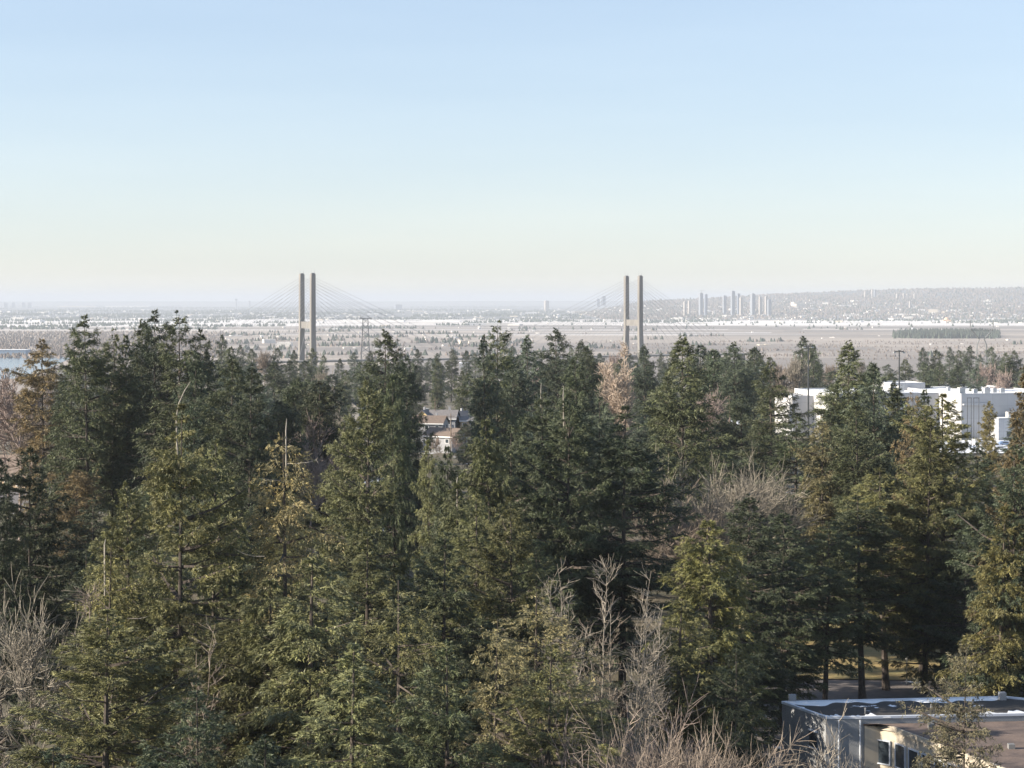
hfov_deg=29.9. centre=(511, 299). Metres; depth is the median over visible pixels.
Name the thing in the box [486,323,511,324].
building
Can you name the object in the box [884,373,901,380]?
fir tree
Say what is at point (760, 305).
tower block
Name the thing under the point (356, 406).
house
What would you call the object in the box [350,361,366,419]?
fir tree
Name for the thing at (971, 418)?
pole pair
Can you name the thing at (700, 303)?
tower block
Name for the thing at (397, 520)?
cypress tree
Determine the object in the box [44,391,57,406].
bare tree
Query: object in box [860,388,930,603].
fir tree
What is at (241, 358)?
fir tree
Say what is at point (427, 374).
fir tree
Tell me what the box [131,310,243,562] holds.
fir tree
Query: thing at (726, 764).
bare thicket
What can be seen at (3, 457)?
bare tree
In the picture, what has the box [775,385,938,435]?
warehouse
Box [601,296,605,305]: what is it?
tower block
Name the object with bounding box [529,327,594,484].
fir tree
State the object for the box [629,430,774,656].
bare tree
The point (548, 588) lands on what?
bare tree
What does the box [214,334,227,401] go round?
fir tree
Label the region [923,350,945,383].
fir tree
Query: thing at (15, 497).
house
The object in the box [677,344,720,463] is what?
fir tree
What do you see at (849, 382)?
fir tree
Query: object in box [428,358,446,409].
fir tree
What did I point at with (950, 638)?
fir tree
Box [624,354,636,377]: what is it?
fir tree
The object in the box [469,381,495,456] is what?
fir tree
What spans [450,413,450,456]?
utility pole
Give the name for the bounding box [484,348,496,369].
fir tree
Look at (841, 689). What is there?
road
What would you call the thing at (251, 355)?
fir tree
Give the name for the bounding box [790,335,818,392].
cypress tree
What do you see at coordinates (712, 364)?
fir tree
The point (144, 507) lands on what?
fir tree
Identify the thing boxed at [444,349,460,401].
fir tree
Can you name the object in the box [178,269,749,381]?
cable stayed bridge
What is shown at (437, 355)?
fir tree
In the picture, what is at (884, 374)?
fir tree
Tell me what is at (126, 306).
building
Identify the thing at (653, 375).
fir tree
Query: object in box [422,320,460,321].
building
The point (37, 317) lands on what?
suburb
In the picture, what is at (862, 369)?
bare tree
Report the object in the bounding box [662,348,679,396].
fir tree
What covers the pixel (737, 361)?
fir tree
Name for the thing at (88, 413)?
fir tree
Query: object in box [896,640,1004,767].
cedar tree
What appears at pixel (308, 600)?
fir tree
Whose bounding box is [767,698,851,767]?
bare thicket
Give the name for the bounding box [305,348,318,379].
fir tree
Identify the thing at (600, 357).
fir tree
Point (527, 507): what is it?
fir tree
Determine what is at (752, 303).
tower block
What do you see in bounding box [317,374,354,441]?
fir tree
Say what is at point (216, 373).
fir tree
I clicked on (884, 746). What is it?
window
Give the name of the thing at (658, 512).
fir tree
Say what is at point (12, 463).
house
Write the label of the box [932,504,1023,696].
cedar tree
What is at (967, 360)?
fir tree
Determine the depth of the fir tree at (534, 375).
399.63 m
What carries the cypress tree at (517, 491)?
on the ground at (826, 330)
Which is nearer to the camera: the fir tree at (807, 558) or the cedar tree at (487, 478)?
the cedar tree at (487, 478)
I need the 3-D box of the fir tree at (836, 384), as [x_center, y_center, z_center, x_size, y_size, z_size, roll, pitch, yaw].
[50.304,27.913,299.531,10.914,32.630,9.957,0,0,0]
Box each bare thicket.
[529,670,720,767]
[567,702,757,767]
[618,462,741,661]
[630,698,820,767]
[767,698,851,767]
[832,724,874,767]
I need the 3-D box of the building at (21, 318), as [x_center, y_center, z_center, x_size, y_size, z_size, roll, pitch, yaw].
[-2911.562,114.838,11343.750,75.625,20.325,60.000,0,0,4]
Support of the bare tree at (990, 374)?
on the ground at (826, 330)
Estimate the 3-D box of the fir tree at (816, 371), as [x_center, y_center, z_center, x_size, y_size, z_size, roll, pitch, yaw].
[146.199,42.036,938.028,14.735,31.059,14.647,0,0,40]
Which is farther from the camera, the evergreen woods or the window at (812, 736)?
the evergreen woods
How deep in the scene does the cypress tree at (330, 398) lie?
319.48 m
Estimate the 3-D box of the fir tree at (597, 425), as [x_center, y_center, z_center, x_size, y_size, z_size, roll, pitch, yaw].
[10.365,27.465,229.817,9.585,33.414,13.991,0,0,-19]
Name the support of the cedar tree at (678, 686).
on the ground at (826, 330)
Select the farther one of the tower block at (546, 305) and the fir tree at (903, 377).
the tower block at (546, 305)
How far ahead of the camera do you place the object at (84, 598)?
147.14 m
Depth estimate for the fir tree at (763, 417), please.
430.58 m
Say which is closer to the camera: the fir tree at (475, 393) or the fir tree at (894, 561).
the fir tree at (894, 561)
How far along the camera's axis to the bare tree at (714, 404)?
419.65 m
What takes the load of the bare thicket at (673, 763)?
on the ground at (826, 330)
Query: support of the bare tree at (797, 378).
on the ground at (826, 330)
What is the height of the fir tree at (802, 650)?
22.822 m
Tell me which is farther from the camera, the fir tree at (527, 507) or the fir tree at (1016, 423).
the fir tree at (527, 507)
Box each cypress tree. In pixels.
[43,469,103,576]
[90,433,118,515]
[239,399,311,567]
[245,439,306,541]
[271,377,326,553]
[284,380,370,562]
[333,421,369,482]
[370,374,430,652]
[379,357,427,527]
[509,450,569,564]
[630,415,672,475]
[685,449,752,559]
[718,395,765,474]
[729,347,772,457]
[730,418,777,500]
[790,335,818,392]
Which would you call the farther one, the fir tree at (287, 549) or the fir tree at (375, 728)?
the fir tree at (287, 549)
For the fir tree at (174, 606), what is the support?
on the ground at (826, 330)
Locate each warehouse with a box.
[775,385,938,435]
[875,381,924,389]
[907,384,1023,439]
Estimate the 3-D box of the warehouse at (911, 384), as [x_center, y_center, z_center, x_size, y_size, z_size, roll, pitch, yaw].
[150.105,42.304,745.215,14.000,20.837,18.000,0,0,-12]
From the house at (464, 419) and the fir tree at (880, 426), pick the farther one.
the house at (464, 419)
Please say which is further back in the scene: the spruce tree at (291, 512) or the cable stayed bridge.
the cable stayed bridge
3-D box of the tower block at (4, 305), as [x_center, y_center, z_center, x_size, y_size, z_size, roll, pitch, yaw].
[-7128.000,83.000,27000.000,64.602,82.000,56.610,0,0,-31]
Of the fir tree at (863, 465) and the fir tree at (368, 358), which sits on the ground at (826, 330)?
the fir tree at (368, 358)
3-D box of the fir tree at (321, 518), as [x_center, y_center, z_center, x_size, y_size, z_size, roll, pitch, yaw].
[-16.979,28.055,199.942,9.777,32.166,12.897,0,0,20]
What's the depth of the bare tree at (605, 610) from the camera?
141.99 m
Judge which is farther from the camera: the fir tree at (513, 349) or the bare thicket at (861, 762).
the fir tree at (513, 349)
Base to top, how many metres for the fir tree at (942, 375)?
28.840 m
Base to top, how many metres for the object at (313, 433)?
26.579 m
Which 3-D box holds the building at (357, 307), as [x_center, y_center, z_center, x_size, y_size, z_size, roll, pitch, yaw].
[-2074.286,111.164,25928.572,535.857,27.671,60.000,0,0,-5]
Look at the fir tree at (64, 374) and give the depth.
1108.37 m
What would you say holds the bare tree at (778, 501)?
on the ground at (826, 330)
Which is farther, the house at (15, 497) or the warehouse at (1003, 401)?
the warehouse at (1003, 401)
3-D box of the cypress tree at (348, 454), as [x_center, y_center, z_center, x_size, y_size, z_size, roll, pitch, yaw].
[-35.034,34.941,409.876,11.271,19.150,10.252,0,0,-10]
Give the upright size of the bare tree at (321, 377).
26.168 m
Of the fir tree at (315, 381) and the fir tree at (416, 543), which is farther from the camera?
the fir tree at (315, 381)
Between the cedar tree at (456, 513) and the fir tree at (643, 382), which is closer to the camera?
the cedar tree at (456, 513)
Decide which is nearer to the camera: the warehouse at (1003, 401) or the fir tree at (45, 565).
the fir tree at (45, 565)
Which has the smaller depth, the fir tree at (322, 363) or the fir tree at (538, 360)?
the fir tree at (322, 363)
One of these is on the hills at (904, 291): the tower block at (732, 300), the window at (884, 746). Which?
the tower block at (732, 300)
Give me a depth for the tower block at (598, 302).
19988.20 m
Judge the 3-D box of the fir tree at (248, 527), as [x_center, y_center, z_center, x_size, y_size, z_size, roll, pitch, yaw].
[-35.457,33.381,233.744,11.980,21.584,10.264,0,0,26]
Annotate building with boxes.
[11,317,26,319]
[57,306,95,306]
[106,306,148,306]
[262,339,275,342]
[277,342,292,345]
[337,320,404,321]
[338,307,377,307]
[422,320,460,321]
[459,340,468,343]
[466,323,485,324]
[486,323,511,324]
[781,692,1023,767]
[793,304,806,306]
[928,309,937,312]
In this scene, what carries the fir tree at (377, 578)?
on the ground at (826, 330)
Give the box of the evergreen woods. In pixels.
[0,286,1023,357]
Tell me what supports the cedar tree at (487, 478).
on the ground at (826, 330)
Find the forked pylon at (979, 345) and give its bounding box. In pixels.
[970,320,993,381]
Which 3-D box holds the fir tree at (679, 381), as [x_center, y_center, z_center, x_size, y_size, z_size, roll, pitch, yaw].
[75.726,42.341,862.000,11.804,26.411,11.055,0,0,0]
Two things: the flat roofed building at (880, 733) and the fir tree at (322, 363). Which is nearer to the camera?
the flat roofed building at (880, 733)
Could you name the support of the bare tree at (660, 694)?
on the ground at (826, 330)
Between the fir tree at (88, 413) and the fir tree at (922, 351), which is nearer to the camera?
the fir tree at (88, 413)
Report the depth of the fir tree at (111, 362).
1089.10 m
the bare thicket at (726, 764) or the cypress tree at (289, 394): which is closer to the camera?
the bare thicket at (726, 764)
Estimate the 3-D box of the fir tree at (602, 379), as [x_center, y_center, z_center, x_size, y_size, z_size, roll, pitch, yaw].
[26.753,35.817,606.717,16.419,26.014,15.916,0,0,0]
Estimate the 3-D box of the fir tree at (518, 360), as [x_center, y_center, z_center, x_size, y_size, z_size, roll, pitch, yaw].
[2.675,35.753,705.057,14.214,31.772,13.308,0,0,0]
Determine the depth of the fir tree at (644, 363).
1102.96 m
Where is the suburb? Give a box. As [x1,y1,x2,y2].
[0,298,1019,348]
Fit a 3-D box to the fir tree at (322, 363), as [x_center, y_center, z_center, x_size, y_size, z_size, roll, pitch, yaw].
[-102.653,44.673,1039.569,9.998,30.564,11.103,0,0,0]
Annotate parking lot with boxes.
[937,440,1018,452]
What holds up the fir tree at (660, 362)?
on the ground at (826, 330)
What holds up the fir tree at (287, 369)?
on the ground at (826, 330)
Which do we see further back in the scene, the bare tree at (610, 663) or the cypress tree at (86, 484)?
the cypress tree at (86, 484)
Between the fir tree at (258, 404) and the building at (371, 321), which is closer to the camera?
the fir tree at (258, 404)
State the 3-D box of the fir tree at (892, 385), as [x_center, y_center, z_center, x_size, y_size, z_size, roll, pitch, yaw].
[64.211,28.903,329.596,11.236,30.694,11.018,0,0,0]
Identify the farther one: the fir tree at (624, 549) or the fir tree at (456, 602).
the fir tree at (624, 549)
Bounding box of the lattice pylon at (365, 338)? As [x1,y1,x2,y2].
[359,316,371,383]
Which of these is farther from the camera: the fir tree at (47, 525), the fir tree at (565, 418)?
the fir tree at (565, 418)
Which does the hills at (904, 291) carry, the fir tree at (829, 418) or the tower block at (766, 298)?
the tower block at (766, 298)
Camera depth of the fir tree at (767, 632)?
184.02 m
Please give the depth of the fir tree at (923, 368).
744.58 m
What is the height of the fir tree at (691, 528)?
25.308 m
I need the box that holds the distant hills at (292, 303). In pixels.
[0,301,636,305]
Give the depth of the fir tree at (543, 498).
198.49 m
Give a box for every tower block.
[2,303,7,307]
[394,304,401,309]
[544,300,548,311]
[596,299,599,306]
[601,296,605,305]
[683,301,685,315]
[688,300,690,315]
[698,293,702,314]
[704,294,707,314]
[722,295,726,314]
[730,291,734,314]
[737,293,739,313]
[739,297,742,315]
[750,293,754,315]
[759,296,761,314]
[765,296,767,313]
[767,299,770,315]
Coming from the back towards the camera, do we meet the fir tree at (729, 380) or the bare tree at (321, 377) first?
the bare tree at (321, 377)
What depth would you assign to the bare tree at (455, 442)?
568.92 m
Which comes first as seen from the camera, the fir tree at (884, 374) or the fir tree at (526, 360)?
the fir tree at (884, 374)
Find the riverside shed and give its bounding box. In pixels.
[0,349,30,354]
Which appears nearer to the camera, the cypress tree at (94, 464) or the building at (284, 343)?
the cypress tree at (94, 464)
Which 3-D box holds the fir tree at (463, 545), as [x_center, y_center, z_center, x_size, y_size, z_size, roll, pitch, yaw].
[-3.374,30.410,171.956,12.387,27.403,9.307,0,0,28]
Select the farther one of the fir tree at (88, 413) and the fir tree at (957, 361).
the fir tree at (957, 361)
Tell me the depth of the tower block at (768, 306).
12292.68 m
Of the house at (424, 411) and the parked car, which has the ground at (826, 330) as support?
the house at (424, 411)
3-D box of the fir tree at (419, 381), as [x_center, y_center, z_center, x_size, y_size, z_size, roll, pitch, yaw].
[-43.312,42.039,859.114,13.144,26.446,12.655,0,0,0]
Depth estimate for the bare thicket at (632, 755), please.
118.27 m
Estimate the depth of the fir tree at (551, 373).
795.68 m
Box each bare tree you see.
[0,364,51,540]
[0,374,31,533]
[0,401,57,528]
[0,567,119,766]
[0,636,17,767]
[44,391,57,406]
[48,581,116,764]
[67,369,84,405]
[168,617,234,766]
[253,349,274,386]
[273,431,343,556]
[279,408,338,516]
[313,369,332,382]
[331,384,345,468]
[429,437,442,459]
[449,430,464,449]
[537,569,599,759]
[541,558,595,759]
[564,554,639,758]
[566,594,632,767]
[594,340,642,442]
[604,352,621,380]
[610,564,666,766]
[625,599,678,761]
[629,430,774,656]
[676,443,826,636]
[693,385,733,446]
[762,365,793,392]
[775,362,785,374]
[784,353,813,392]
[820,362,837,385]
[855,360,866,374]
[972,358,1000,385]
[990,369,1017,388]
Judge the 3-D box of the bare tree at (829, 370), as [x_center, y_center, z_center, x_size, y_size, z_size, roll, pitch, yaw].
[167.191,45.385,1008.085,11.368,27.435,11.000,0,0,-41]
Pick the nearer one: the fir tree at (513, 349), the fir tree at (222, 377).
the fir tree at (222, 377)
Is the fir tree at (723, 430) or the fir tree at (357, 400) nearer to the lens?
the fir tree at (723, 430)
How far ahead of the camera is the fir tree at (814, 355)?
783.98 m
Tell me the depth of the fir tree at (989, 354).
1034.16 m
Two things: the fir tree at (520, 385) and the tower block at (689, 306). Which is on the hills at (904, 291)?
the tower block at (689, 306)
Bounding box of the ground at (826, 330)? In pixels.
[0,306,1023,767]
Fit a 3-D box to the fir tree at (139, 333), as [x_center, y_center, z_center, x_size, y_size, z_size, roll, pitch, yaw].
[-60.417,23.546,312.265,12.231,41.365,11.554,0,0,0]
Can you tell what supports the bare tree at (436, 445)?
on the ground at (826, 330)
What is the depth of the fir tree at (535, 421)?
228.70 m
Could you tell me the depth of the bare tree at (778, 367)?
1311.90 m
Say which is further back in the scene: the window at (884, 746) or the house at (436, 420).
the house at (436, 420)
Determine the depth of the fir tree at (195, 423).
289.22 m
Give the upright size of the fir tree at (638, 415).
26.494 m
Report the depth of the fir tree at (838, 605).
199.20 m
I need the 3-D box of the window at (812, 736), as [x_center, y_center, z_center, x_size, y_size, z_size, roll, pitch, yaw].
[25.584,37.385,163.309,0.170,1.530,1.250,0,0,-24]
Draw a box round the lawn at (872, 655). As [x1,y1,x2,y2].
[731,610,982,680]
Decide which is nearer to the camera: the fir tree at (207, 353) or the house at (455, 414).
the fir tree at (207, 353)
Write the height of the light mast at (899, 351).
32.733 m
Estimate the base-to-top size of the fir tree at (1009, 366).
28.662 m
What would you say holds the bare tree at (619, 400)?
on the ground at (826, 330)
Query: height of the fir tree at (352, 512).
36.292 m
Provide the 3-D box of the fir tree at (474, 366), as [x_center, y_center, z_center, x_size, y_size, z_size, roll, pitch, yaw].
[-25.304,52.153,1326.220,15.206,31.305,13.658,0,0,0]
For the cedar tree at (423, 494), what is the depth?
224.43 m
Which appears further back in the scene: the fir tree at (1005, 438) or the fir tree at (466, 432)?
the fir tree at (466, 432)
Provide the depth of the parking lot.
637.34 m
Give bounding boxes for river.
[0,355,68,378]
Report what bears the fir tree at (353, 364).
on the ground at (826, 330)
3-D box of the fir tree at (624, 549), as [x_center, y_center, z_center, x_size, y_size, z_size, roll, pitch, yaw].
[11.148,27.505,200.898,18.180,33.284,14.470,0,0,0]
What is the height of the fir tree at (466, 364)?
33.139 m
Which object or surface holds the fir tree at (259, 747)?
on the ground at (826, 330)
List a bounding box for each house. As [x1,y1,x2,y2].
[0,455,49,487]
[0,490,48,509]
[345,398,364,428]
[412,413,449,441]
[417,407,428,414]
[421,425,467,452]
[429,407,460,427]
[458,416,474,439]
[459,408,468,415]
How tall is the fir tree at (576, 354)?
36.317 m
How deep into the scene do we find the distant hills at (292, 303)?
36633.23 m
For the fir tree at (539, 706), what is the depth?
119.57 m
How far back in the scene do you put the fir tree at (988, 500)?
229.00 m
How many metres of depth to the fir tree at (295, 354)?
1175.85 m
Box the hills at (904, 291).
[570,288,1023,319]
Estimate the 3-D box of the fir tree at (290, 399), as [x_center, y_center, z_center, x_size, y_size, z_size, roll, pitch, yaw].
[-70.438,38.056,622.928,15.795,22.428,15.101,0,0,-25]
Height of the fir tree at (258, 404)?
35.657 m
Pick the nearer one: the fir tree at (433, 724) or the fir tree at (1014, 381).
the fir tree at (433, 724)
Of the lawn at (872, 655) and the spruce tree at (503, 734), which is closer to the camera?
the spruce tree at (503, 734)
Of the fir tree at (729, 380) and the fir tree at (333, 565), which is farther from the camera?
the fir tree at (729, 380)
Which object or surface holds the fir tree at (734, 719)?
on the ground at (826, 330)
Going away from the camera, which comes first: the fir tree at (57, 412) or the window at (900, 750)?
the window at (900, 750)
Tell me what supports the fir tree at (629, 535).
on the ground at (826, 330)
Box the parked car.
[998,441,1009,444]
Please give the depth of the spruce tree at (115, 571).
149.73 m
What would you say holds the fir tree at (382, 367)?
on the ground at (826, 330)
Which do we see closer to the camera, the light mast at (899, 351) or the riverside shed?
the light mast at (899, 351)
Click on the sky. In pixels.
(151, 150)
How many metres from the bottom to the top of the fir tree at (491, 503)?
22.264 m
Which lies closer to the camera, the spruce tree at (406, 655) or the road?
the spruce tree at (406, 655)
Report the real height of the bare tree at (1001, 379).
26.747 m
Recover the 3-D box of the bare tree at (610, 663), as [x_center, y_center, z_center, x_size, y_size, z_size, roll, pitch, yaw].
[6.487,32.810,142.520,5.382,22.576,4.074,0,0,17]
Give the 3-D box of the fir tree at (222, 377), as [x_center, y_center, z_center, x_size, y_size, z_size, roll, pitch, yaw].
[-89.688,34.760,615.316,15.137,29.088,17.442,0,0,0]
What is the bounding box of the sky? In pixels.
[0,0,1023,301]
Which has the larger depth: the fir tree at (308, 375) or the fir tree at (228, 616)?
the fir tree at (308, 375)
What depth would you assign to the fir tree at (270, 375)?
688.60 m
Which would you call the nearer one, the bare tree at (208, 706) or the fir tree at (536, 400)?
the bare tree at (208, 706)
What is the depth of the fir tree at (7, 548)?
164.84 m
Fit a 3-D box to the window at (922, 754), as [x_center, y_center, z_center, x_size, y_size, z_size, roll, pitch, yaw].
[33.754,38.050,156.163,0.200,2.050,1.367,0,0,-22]
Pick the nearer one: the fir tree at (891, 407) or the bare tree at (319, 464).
the fir tree at (891, 407)
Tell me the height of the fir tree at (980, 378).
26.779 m
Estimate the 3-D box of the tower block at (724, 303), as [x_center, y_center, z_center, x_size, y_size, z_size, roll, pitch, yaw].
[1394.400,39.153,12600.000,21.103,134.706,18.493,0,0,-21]
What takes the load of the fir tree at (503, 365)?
on the ground at (826, 330)
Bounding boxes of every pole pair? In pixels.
[967,398,971,446]
[973,398,973,446]
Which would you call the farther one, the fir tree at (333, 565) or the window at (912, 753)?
the fir tree at (333, 565)
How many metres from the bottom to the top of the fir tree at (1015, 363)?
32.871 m
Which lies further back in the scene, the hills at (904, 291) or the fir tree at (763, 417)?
the hills at (904, 291)
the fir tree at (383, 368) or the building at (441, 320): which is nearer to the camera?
the fir tree at (383, 368)
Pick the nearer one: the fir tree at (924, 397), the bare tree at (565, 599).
the bare tree at (565, 599)
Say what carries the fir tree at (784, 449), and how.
on the ground at (826, 330)
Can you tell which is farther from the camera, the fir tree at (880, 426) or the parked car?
the parked car
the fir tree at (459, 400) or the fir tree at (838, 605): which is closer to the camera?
the fir tree at (838, 605)
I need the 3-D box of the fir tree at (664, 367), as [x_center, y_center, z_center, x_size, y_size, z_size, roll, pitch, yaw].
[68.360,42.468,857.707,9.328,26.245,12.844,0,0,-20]
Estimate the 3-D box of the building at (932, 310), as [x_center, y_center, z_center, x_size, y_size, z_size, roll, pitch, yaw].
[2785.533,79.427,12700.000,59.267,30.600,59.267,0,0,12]
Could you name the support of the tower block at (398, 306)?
on the ground at (826, 330)
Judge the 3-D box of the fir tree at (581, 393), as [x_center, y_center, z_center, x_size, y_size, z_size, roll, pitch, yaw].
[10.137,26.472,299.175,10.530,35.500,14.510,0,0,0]
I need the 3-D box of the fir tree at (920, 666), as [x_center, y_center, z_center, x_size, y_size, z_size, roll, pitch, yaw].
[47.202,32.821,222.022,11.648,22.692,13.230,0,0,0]
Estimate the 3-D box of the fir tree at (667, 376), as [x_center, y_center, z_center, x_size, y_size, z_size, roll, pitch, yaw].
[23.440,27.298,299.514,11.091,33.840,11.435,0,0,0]
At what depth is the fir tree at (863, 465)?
260.76 m
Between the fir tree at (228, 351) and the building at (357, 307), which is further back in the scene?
the building at (357, 307)
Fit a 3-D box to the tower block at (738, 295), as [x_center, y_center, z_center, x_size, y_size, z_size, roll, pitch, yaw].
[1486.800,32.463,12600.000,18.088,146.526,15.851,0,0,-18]
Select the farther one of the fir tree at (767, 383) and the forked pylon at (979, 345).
the forked pylon at (979, 345)
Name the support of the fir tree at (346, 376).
on the ground at (826, 330)
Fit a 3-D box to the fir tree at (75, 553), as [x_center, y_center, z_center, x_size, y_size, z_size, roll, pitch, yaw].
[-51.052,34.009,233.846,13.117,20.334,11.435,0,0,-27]
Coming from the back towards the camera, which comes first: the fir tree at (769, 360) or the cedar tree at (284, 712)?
the fir tree at (769, 360)
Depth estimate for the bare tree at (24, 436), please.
346.61 m
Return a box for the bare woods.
[0,286,1023,359]
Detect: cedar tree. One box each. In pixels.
[130,600,300,767]
[187,577,337,767]
[228,554,405,767]
[405,439,445,670]
[406,477,508,746]
[410,445,465,658]
[425,419,530,679]
[601,600,750,767]
[609,519,782,767]
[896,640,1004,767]
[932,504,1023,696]
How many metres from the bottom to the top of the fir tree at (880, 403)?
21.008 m
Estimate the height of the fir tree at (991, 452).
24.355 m
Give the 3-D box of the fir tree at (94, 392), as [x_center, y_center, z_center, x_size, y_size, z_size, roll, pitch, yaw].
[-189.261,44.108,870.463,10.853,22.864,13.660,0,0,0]
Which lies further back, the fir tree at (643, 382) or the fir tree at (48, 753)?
the fir tree at (643, 382)
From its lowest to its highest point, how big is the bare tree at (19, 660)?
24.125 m
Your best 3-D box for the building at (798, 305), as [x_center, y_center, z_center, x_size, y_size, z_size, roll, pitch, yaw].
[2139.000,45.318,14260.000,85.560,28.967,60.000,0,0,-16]
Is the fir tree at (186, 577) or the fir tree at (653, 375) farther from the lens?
the fir tree at (653, 375)
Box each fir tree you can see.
[0,447,94,763]
[0,454,45,767]
[0,520,80,662]
[0,608,223,767]
[1,338,93,524]
[9,545,162,750]
[27,740,88,767]
[37,314,140,537]
[39,362,96,533]
[44,400,89,439]
[46,496,122,649]
[48,386,77,422]
[55,368,71,399]
[69,481,191,767]
[73,404,98,440]
[81,328,143,552]
[86,381,278,767]
[87,378,105,412]
[99,334,150,566]
[102,354,115,402]
[106,319,172,561]
[107,309,184,546]
[115,486,197,629]
[116,681,253,767]
[127,532,198,704]
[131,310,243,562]
[157,439,279,750]
[162,328,229,510]
[168,349,222,586]
[188,489,258,630]
[193,353,279,601]
[195,541,288,733]
[206,360,223,408]
[208,364,284,618]
[213,366,247,422]
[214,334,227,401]
[215,346,242,413]
[233,344,247,392]
[237,734,293,767]
[242,363,266,416]
[245,349,261,394]
[250,499,324,609]
[255,386,283,443]
[260,362,292,438]
[261,548,345,701]
[263,347,284,402]
[277,360,298,399]
[278,385,302,407]
[284,642,412,767]
[285,415,388,711]
[287,349,300,384]
[292,360,322,407]
[294,379,335,448]
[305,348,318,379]
[309,380,433,690]
[315,355,329,378]
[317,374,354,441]
[317,501,376,621]
[318,530,414,765]
[334,358,346,407]
[335,369,357,425]
[347,328,438,551]
[347,352,360,396]
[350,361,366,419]
[362,351,377,389]
[364,373,387,412]
[378,357,390,377]
[379,531,525,766]
[382,363,393,385]
[391,639,528,767]
[399,459,449,551]
[403,364,427,415]
[403,487,521,742]
[411,349,426,397]
[419,358,433,396]
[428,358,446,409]
[430,353,450,405]
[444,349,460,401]
[447,496,606,755]
[450,371,469,410]
[453,320,528,478]
[453,423,472,461]
[456,333,502,542]
[459,350,474,399]
[467,353,483,386]
[468,477,532,587]
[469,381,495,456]
[483,636,630,767]
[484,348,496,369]
[487,419,551,637]
[489,357,540,511]
[497,546,593,719]
[502,334,547,463]
[502,386,662,688]
[507,346,516,372]
[511,354,531,409]
[511,390,591,589]
[512,383,552,443]
[519,347,530,380]
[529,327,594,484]
[530,350,543,370]
[541,405,704,720]
[545,357,562,408]
[546,356,597,547]
[554,391,588,497]
[559,390,636,668]
[566,346,573,364]
[567,339,597,439]
[567,346,603,467]
[573,489,661,606]
[581,409,640,489]
[589,373,613,448]
[595,353,608,405]
[613,359,630,382]
[616,441,678,598]
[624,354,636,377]
[626,375,659,448]
[628,344,665,450]
[631,363,643,398]
[636,334,732,599]
[637,355,653,375]
[644,368,689,570]
[646,369,658,392]
[656,354,667,391]
[658,366,674,405]
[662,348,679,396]
[667,403,713,508]
[671,367,689,402]
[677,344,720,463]
[690,643,771,767]
[692,494,845,746]
[696,348,738,469]
[701,415,741,486]
[708,341,762,471]
[727,457,769,563]
[731,350,741,372]
[736,357,814,496]
[741,411,839,604]
[744,510,873,724]
[748,361,775,427]
[748,405,790,475]
[752,513,827,636]
[763,357,778,375]
[781,521,876,699]
[793,405,854,578]
[796,495,916,698]
[801,377,862,514]
[802,345,827,387]
[807,339,885,578]
[811,358,823,387]
[812,401,896,612]
[817,370,843,386]
[827,361,918,603]
[830,467,964,690]
[842,381,893,475]
[843,360,857,377]
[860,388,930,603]
[869,389,889,422]
[875,393,1021,684]
[877,379,911,482]
[878,417,978,693]
[881,364,897,380]
[883,491,951,672]
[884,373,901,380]
[898,359,915,381]
[900,373,912,380]
[902,389,949,496]
[907,530,996,692]
[912,362,937,387]
[913,347,928,383]
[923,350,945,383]
[931,360,947,386]
[937,441,1000,633]
[938,463,998,545]
[939,437,1023,697]
[944,347,956,383]
[945,365,970,388]
[948,349,965,381]
[959,346,977,383]
[966,367,988,390]
[967,366,1023,693]
[973,400,1003,515]
[974,354,984,374]
[984,346,1004,385]
[995,352,1015,385]
[997,360,1021,386]
[997,410,1023,491]
[1007,350,1023,387]
[1011,369,1023,388]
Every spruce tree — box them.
[22,539,163,767]
[174,419,375,753]
[289,580,493,767]
[449,617,553,767]
[472,593,627,767]
[786,416,846,606]
[878,391,941,578]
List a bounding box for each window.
[808,729,817,749]
[877,739,890,765]
[894,742,905,767]
[908,748,919,767]
[921,753,932,767]
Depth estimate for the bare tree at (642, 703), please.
140.36 m
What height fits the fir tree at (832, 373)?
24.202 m
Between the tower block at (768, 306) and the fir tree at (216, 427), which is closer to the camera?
the fir tree at (216, 427)
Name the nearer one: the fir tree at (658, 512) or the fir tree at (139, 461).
the fir tree at (658, 512)
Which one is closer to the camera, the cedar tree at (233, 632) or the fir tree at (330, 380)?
the cedar tree at (233, 632)
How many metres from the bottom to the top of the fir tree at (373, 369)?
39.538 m
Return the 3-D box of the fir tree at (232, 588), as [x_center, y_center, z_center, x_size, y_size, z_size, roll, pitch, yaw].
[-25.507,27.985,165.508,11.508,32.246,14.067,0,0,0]
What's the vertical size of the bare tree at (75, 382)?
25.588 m
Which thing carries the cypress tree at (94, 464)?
on the ground at (826, 330)
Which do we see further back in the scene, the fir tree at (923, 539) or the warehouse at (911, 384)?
the warehouse at (911, 384)
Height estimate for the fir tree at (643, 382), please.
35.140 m
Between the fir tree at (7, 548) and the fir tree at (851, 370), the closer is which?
the fir tree at (7, 548)
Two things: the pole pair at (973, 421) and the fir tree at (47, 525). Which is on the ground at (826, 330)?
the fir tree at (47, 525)
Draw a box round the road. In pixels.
[680,679,1022,767]
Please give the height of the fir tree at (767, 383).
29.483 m
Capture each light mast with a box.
[803,345,813,440]
[893,350,904,407]
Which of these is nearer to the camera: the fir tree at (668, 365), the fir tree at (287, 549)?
the fir tree at (287, 549)
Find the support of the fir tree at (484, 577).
on the ground at (826, 330)
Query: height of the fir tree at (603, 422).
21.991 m
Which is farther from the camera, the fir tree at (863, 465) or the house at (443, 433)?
the house at (443, 433)

